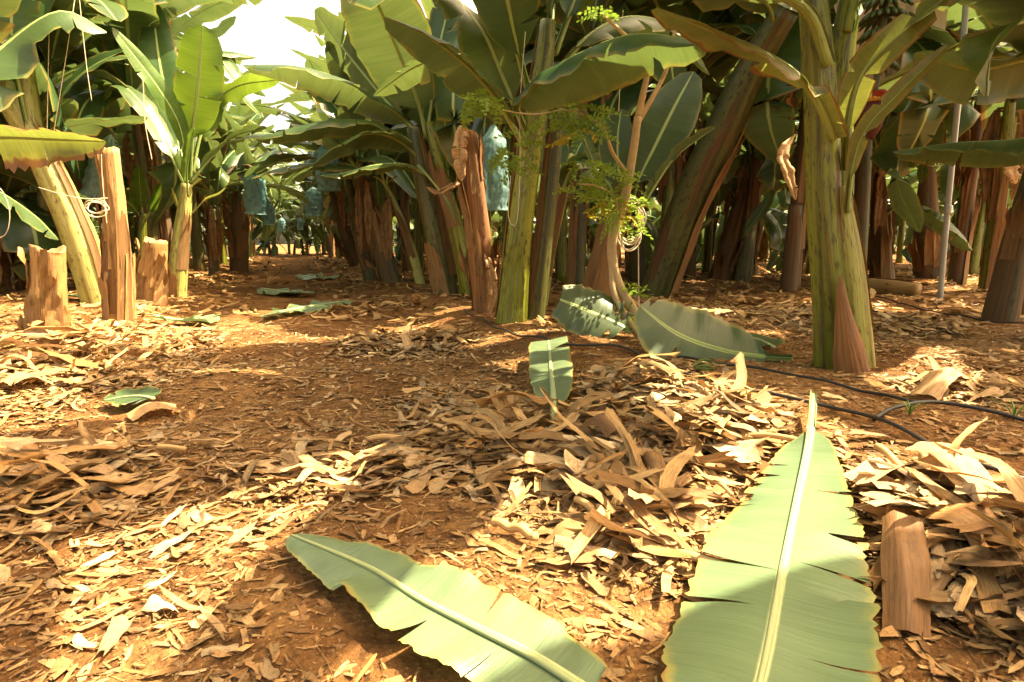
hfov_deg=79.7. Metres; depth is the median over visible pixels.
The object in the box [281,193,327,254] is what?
banana plant
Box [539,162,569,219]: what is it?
banana plant
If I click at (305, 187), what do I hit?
banana plant
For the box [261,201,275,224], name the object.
bunch bag
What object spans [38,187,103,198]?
cord
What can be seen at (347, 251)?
banana plant
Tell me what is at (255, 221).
banana plant
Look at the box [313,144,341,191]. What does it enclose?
bunch bag
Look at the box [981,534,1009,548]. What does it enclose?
dry leaf scrap
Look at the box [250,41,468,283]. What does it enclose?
banana plant
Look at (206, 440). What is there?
dry leaf scrap
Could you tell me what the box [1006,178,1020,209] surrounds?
banana plant
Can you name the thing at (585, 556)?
dry leaf scrap
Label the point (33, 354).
dry leaf scrap
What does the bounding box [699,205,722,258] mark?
banana plant
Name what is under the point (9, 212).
cord
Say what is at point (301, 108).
banana plant
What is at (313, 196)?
bunch bag
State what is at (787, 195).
banana plant
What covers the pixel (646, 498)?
dry leaf scrap
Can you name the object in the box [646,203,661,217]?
banana plant
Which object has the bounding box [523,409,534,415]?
dry leaf scrap
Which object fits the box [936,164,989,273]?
banana plant
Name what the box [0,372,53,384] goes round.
dry sheath piece
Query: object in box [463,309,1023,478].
drip hose
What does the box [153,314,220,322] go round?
cut leaf
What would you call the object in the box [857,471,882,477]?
dry leaf scrap
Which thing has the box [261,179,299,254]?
banana plant
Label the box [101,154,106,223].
cord
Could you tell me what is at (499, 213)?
banana plant
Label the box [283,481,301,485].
dry leaf scrap
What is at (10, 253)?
banana plant
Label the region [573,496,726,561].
dry stalk
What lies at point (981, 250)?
banana plant
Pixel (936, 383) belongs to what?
dry sheath piece
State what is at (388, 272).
banana plant
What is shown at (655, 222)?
banana plant
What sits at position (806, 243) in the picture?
banana plant
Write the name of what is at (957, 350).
dry leaf scrap
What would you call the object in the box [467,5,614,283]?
banana plant
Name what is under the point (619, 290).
sapling
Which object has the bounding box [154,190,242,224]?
banana plant
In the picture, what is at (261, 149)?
banana plant
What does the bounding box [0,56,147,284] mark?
banana plant
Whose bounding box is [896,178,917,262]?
banana plant
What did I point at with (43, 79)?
banana plant
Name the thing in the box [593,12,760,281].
banana plant
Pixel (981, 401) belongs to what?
dry leaf scrap
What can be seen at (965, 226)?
banana plant
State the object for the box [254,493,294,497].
dry leaf scrap
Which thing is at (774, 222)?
banana plant
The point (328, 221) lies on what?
banana plant
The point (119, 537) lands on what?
dry leaf scrap
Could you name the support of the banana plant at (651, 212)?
on the ground
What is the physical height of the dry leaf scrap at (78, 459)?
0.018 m
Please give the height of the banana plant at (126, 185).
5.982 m
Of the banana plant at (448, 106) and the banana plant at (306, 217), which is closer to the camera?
the banana plant at (448, 106)
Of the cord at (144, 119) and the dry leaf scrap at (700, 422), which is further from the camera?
the cord at (144, 119)
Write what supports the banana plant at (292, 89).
on the ground
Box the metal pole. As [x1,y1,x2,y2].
[937,6,968,302]
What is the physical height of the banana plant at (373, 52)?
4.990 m
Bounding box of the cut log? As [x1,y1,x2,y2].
[868,277,921,295]
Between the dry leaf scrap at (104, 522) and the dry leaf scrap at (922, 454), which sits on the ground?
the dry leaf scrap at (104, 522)
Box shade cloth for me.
[834,0,947,92]
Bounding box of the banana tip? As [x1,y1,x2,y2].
[691,358,714,369]
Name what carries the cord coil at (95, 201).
hanging from the banana plant at (22, 149)
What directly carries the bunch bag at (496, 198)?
hanging from the banana plant at (491, 35)
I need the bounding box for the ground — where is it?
[0,244,1023,681]
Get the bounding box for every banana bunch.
[856,0,913,139]
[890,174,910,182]
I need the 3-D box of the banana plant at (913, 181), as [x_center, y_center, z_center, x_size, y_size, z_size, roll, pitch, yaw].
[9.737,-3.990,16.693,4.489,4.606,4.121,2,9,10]
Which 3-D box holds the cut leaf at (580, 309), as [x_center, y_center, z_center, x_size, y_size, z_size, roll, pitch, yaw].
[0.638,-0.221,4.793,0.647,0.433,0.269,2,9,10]
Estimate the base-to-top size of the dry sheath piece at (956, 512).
0.119 m
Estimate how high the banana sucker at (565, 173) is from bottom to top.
2.949 m
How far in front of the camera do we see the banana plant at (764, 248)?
24.56 m
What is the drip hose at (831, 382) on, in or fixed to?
on the ground
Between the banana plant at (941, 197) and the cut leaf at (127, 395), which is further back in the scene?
the banana plant at (941, 197)
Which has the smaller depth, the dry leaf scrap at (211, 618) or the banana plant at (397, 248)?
the dry leaf scrap at (211, 618)
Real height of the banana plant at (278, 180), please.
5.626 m
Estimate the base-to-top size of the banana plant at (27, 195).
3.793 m
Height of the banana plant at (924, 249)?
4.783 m
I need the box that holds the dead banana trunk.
[427,125,499,314]
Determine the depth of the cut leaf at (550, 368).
3.66 m
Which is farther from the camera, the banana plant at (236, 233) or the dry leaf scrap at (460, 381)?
the banana plant at (236, 233)
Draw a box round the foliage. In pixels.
[91,186,953,255]
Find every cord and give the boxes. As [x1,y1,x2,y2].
[0,188,9,237]
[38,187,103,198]
[47,37,48,128]
[54,0,74,129]
[79,0,91,100]
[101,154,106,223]
[143,83,151,158]
[508,32,525,225]
[637,207,638,307]
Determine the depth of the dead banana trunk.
6.66 m
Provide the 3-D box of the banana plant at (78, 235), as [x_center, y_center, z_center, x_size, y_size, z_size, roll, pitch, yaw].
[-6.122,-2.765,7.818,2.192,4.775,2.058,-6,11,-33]
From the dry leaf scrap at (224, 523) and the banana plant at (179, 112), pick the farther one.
the banana plant at (179, 112)
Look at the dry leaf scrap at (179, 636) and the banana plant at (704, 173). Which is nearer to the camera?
the dry leaf scrap at (179, 636)
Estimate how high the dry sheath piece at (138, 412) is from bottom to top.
0.068 m
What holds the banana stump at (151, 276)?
on the ground
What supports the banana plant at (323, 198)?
on the ground
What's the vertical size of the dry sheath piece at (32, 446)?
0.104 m
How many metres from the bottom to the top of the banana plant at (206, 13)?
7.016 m
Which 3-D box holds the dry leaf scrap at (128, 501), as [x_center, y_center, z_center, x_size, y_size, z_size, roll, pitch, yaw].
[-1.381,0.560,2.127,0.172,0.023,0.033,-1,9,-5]
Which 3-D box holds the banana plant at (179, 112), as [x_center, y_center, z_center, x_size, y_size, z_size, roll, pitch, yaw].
[-4.999,-2.943,9.232,2.603,4.780,1.917,0,9,0]
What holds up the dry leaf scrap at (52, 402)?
on the ground
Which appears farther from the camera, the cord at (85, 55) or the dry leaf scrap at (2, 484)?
the cord at (85, 55)
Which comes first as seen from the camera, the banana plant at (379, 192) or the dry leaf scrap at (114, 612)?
the dry leaf scrap at (114, 612)
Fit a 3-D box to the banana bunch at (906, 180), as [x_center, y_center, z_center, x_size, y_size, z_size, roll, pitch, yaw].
[7.385,-2.942,11.681,0.336,1.001,0.341,0,9,0]
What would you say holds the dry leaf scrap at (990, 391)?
on the ground
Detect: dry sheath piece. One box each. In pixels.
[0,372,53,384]
[0,436,40,481]
[125,402,176,420]
[581,413,616,437]
[641,450,665,478]
[880,510,931,639]
[904,441,998,494]
[910,367,968,399]
[925,503,1005,559]
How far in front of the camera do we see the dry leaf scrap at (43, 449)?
2.24 m
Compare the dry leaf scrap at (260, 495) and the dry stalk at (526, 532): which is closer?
the dry stalk at (526, 532)
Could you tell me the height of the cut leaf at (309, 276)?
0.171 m
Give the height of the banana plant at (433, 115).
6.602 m
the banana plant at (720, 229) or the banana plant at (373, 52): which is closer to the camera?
the banana plant at (373, 52)
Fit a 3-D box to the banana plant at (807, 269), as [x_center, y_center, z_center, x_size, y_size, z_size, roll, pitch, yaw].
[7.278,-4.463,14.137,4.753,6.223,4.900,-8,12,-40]
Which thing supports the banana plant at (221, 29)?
on the ground
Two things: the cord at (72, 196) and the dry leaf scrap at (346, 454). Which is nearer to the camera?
the dry leaf scrap at (346, 454)
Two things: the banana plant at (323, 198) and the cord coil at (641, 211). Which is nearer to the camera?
the cord coil at (641, 211)
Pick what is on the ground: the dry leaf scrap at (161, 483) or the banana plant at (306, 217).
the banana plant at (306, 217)
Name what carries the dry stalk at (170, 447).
on the ground
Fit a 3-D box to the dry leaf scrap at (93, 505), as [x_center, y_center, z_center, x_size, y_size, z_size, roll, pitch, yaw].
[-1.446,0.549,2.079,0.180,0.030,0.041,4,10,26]
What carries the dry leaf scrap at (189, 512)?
on the ground
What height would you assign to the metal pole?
3.847 m
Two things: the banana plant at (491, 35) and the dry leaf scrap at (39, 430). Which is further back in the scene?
the banana plant at (491, 35)
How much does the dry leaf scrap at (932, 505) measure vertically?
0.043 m
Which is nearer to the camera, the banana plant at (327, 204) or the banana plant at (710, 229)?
the banana plant at (710, 229)
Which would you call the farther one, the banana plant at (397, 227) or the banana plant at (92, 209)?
the banana plant at (397, 227)
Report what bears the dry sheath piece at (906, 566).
on the ground
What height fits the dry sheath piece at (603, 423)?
0.094 m
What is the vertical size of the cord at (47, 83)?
0.902 m
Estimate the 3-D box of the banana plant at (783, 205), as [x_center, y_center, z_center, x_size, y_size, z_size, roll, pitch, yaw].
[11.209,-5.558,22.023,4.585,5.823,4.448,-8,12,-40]
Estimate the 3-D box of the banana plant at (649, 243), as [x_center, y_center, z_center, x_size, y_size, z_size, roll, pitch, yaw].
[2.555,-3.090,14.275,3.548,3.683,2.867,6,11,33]
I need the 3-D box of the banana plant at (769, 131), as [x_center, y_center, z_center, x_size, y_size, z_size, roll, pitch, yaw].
[4.502,-4.149,9.225,4.660,7.014,4.445,2,9,14]
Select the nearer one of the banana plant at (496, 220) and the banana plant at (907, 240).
the banana plant at (907, 240)
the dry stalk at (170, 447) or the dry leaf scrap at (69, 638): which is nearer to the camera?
the dry leaf scrap at (69, 638)
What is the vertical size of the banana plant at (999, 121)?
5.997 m
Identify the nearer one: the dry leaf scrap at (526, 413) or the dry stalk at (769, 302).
the dry leaf scrap at (526, 413)
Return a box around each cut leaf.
[103,385,161,406]
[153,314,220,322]
[257,287,314,294]
[260,299,351,317]
[286,533,606,681]
[295,273,343,279]
[528,336,573,419]
[551,284,634,338]
[634,299,792,362]
[661,389,882,681]
[750,333,784,347]
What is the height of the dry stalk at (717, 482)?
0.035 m
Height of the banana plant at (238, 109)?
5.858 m
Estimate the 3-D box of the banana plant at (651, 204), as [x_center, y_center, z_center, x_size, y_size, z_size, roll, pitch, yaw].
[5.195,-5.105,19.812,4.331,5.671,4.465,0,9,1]
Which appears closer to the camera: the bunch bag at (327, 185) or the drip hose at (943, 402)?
the drip hose at (943, 402)
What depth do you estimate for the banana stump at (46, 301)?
4.80 m
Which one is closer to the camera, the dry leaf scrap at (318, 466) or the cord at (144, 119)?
the dry leaf scrap at (318, 466)
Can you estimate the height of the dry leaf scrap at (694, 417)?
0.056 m
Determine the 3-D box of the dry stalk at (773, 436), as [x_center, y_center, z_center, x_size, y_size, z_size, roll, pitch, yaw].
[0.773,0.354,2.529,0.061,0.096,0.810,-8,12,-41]
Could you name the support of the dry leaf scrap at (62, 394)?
on the ground
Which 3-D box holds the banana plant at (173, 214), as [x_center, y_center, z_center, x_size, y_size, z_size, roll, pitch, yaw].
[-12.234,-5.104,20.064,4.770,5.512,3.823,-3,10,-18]
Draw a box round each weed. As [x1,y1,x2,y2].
[900,399,923,414]
[990,398,1023,419]
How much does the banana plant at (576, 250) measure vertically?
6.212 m
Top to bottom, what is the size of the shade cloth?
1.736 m
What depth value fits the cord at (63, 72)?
5.63 m
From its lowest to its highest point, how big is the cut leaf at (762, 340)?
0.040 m
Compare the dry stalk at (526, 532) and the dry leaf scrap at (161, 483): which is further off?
the dry leaf scrap at (161, 483)
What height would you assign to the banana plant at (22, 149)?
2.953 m
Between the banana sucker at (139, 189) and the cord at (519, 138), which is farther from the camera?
the banana sucker at (139, 189)
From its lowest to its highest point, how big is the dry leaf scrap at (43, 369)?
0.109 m
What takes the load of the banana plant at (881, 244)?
on the ground
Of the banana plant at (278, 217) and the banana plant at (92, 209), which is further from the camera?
the banana plant at (278, 217)
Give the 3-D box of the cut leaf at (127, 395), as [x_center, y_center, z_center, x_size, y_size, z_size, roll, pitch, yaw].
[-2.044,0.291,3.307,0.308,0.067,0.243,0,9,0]
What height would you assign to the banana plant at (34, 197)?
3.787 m
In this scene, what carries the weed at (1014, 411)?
on the ground
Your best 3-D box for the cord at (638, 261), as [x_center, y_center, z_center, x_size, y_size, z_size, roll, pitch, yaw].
[1.023,-0.629,4.963,0.048,0.964,0.008,0,9,0]
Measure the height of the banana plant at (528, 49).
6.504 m
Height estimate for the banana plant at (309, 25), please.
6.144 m
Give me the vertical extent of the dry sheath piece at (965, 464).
0.102 m
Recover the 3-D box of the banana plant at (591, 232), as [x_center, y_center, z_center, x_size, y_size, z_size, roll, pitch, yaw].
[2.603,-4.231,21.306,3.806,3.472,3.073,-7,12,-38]
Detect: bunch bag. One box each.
[79,125,121,199]
[242,164,267,214]
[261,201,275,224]
[277,214,285,231]
[295,214,303,229]
[304,181,322,215]
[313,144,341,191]
[471,112,508,210]
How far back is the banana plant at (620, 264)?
19.14 m
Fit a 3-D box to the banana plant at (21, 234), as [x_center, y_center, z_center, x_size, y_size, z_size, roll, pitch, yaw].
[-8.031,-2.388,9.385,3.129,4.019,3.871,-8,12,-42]
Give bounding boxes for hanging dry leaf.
[777,134,797,199]
[1004,165,1020,183]
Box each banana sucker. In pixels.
[124,165,160,258]
[542,114,607,306]
[564,71,714,296]
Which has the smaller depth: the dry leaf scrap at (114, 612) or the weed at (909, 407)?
the dry leaf scrap at (114, 612)
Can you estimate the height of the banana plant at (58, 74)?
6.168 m
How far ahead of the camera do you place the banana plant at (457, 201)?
16.55 m
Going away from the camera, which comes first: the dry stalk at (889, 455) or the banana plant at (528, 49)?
the dry stalk at (889, 455)
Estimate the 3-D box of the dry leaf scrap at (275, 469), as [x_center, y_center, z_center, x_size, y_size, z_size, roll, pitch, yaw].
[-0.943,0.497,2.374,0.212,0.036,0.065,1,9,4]
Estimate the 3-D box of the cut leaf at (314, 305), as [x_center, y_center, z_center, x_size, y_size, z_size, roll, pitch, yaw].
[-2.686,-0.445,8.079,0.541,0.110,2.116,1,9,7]
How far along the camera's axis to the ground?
2.28 m
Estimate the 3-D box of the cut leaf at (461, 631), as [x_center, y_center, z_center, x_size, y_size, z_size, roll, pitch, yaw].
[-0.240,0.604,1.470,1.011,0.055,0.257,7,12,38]
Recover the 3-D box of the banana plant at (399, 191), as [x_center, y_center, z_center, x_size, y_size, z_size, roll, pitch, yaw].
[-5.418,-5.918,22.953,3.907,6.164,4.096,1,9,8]
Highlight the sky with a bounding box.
[92,0,956,243]
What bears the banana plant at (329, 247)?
on the ground
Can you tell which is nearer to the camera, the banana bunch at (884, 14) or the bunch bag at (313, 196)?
the banana bunch at (884, 14)
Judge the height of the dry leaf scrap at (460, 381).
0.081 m
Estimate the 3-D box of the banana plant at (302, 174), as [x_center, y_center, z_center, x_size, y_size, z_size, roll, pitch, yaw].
[-3.205,-3.279,12.930,4.240,4.244,3.943,0,9,0]
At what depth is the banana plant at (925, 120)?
8.69 m
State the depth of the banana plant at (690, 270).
13.31 m
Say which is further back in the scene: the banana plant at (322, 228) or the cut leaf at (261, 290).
the banana plant at (322, 228)
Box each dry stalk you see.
[55,442,186,451]
[367,419,460,441]
[490,517,538,540]
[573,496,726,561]
[624,412,796,440]
[677,449,733,496]
[743,300,790,308]
[874,443,1018,519]
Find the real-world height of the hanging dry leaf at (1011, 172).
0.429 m
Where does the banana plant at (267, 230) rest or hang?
on the ground
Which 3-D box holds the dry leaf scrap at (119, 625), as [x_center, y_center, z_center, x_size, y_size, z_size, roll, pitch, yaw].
[-0.914,0.671,1.401,0.044,0.023,0.164,-2,9,-13]
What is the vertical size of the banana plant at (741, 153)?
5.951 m
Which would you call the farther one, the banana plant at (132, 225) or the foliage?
the foliage
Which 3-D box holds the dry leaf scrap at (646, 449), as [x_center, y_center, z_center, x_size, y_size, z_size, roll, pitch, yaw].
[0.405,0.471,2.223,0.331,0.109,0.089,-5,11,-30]
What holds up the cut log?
on the ground
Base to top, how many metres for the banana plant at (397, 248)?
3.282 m
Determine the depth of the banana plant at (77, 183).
13.87 m
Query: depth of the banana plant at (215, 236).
14.21 m
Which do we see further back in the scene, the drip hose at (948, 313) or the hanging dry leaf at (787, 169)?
the drip hose at (948, 313)
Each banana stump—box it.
[16,244,71,330]
[94,147,136,322]
[134,236,169,305]
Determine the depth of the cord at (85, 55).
6.13 m
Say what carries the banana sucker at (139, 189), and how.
on the ground
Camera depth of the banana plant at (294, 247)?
45.01 m
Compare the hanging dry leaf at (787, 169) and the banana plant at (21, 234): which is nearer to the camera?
the hanging dry leaf at (787, 169)
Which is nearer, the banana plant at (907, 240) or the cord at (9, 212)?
the cord at (9, 212)
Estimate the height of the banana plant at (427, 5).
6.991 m
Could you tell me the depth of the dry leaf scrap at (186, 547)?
1.83 m
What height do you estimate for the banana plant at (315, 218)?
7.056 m
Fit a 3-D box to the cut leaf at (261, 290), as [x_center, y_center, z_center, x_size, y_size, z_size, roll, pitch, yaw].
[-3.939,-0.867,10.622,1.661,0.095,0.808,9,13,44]
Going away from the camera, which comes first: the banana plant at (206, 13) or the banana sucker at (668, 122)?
the banana sucker at (668, 122)
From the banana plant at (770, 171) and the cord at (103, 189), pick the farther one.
the banana plant at (770, 171)
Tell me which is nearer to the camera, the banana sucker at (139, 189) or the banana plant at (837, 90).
the banana plant at (837, 90)
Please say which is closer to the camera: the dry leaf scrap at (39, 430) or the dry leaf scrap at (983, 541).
the dry leaf scrap at (983, 541)
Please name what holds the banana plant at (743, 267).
on the ground
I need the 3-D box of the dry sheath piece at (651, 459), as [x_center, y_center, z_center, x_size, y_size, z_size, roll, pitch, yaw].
[0.512,0.450,2.190,0.071,0.086,0.267,0,9,3]
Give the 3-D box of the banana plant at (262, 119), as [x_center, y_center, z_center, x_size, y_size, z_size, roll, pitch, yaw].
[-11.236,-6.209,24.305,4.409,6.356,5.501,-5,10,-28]
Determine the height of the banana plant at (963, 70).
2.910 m
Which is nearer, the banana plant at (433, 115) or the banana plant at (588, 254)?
the banana plant at (433, 115)
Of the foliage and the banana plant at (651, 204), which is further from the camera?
the foliage
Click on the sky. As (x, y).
(261, 31)
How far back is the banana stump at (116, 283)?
6.02 m
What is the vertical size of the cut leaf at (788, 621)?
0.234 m
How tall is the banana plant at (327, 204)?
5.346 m
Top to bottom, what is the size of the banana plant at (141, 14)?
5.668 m
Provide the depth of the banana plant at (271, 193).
26.98 m
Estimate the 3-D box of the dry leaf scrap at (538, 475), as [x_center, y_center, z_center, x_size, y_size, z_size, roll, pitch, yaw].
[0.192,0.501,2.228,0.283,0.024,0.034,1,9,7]
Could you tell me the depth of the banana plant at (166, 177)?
9.45 m
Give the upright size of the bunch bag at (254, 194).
0.978 m
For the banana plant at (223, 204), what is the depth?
21.14 m
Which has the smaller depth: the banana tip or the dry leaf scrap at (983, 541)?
the dry leaf scrap at (983, 541)
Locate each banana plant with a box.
[0,0,106,239]
[0,0,127,303]
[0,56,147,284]
[0,98,77,293]
[2,6,74,160]
[6,189,92,281]
[13,64,133,217]
[23,162,101,238]
[23,192,34,197]
[24,0,246,232]
[28,194,100,206]
[36,0,262,240]
[54,71,183,204]
[56,0,265,254]
[60,71,132,195]
[93,16,282,271]
[95,202,176,224]
[100,112,311,275]
[103,2,278,297]
[121,166,173,261]
[151,103,280,233]
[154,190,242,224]
[174,129,304,273]
[200,99,280,217]
[201,103,284,216]
[201,118,279,264]
[201,188,277,258]
[217,99,297,205]
[227,59,455,280]
[229,175,280,223]
[241,94,431,283]
[243,0,469,295]
[248,167,283,257]
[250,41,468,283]
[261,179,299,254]
[263,141,358,265]
[267,164,289,219]
[271,197,296,253]
[272,34,385,222]
[278,55,399,210]
[280,178,334,255]
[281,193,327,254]
[283,160,354,230]
[284,16,457,275]
[287,161,325,254]
[289,117,375,266]
[290,102,377,222]
[291,12,456,272]
[291,181,326,225]
[294,148,337,257]
[298,186,342,258]
[305,150,335,255]
[344,5,631,259]
[373,0,708,323]
[385,193,425,264]
[386,181,400,216]
[395,0,536,229]
[395,222,398,241]
[398,136,503,221]
[421,0,466,190]
[426,18,591,263]
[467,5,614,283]
[472,0,736,284]
[488,211,501,245]
[491,211,501,257]
[501,176,590,267]
[526,0,794,289]
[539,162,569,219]
[540,167,601,264]
[566,200,595,249]
[567,180,659,273]
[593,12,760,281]
[618,212,626,266]
[641,1,797,297]
[645,129,724,224]
[645,184,705,265]
[646,199,661,219]
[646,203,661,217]
[647,59,794,278]
[648,13,770,272]
[651,0,952,372]
[685,5,980,291]
[695,81,872,280]
[696,153,786,274]
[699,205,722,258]
[710,62,897,280]
[715,135,796,251]
[716,193,779,261]
[721,143,763,211]
[740,9,956,260]
[760,120,798,203]
[776,191,806,260]
[777,155,885,265]
[794,94,977,278]
[795,125,854,274]
[867,166,949,270]
[870,3,1023,291]
[870,43,1023,321]
[870,89,977,206]
[872,16,1023,284]
[893,0,1023,167]
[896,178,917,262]
[900,167,985,268]
[907,90,977,278]
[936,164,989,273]
[978,195,982,265]
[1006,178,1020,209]
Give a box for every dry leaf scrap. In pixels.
[0,476,21,487]
[1,351,48,362]
[21,428,55,432]
[26,474,77,485]
[37,633,73,643]
[38,445,60,470]
[39,368,63,376]
[46,388,78,405]
[54,390,97,397]
[54,452,99,471]
[68,495,103,512]
[75,603,129,630]
[80,516,121,528]
[96,615,135,655]
[99,499,137,504]
[109,525,135,545]
[124,473,184,498]
[155,541,195,564]
[173,632,185,644]
[185,438,224,442]
[187,506,196,519]
[197,600,226,639]
[209,518,227,533]
[253,463,295,472]
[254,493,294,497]
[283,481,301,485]
[293,451,299,463]
[298,451,363,473]
[310,450,370,467]
[440,381,478,388]
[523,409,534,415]
[531,473,565,482]
[537,548,596,564]
[596,488,611,502]
[605,420,641,454]
[609,467,643,519]
[628,488,661,503]
[640,448,658,466]
[675,409,698,420]
[687,407,748,430]
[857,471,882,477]
[918,451,928,469]
[925,499,971,509]
[946,349,969,351]
[961,391,1011,405]
[968,387,1003,401]
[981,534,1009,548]
[992,556,1013,578]
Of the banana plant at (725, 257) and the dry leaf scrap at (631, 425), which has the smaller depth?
the dry leaf scrap at (631, 425)
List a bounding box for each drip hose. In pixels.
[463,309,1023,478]
[677,355,917,401]
[872,400,1023,421]
[874,296,1023,322]
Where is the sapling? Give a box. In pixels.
[457,5,675,339]
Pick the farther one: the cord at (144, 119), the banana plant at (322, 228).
the banana plant at (322, 228)
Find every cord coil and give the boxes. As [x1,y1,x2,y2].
[84,200,108,217]
[617,197,645,251]
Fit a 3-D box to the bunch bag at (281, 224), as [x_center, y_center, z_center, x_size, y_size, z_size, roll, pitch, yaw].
[-10.001,-5.112,26.520,0.426,0.764,0.345,0,9,0]
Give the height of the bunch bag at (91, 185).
1.145 m
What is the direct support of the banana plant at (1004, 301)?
on the ground
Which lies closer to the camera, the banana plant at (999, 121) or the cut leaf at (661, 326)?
the cut leaf at (661, 326)
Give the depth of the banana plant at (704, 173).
8.49 m
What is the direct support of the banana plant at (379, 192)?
on the ground
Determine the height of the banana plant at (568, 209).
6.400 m
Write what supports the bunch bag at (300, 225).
hanging from the banana plant
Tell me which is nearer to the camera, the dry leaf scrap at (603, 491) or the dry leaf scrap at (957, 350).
the dry leaf scrap at (603, 491)
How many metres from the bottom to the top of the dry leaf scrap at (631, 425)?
0.118 m
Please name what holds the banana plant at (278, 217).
on the ground

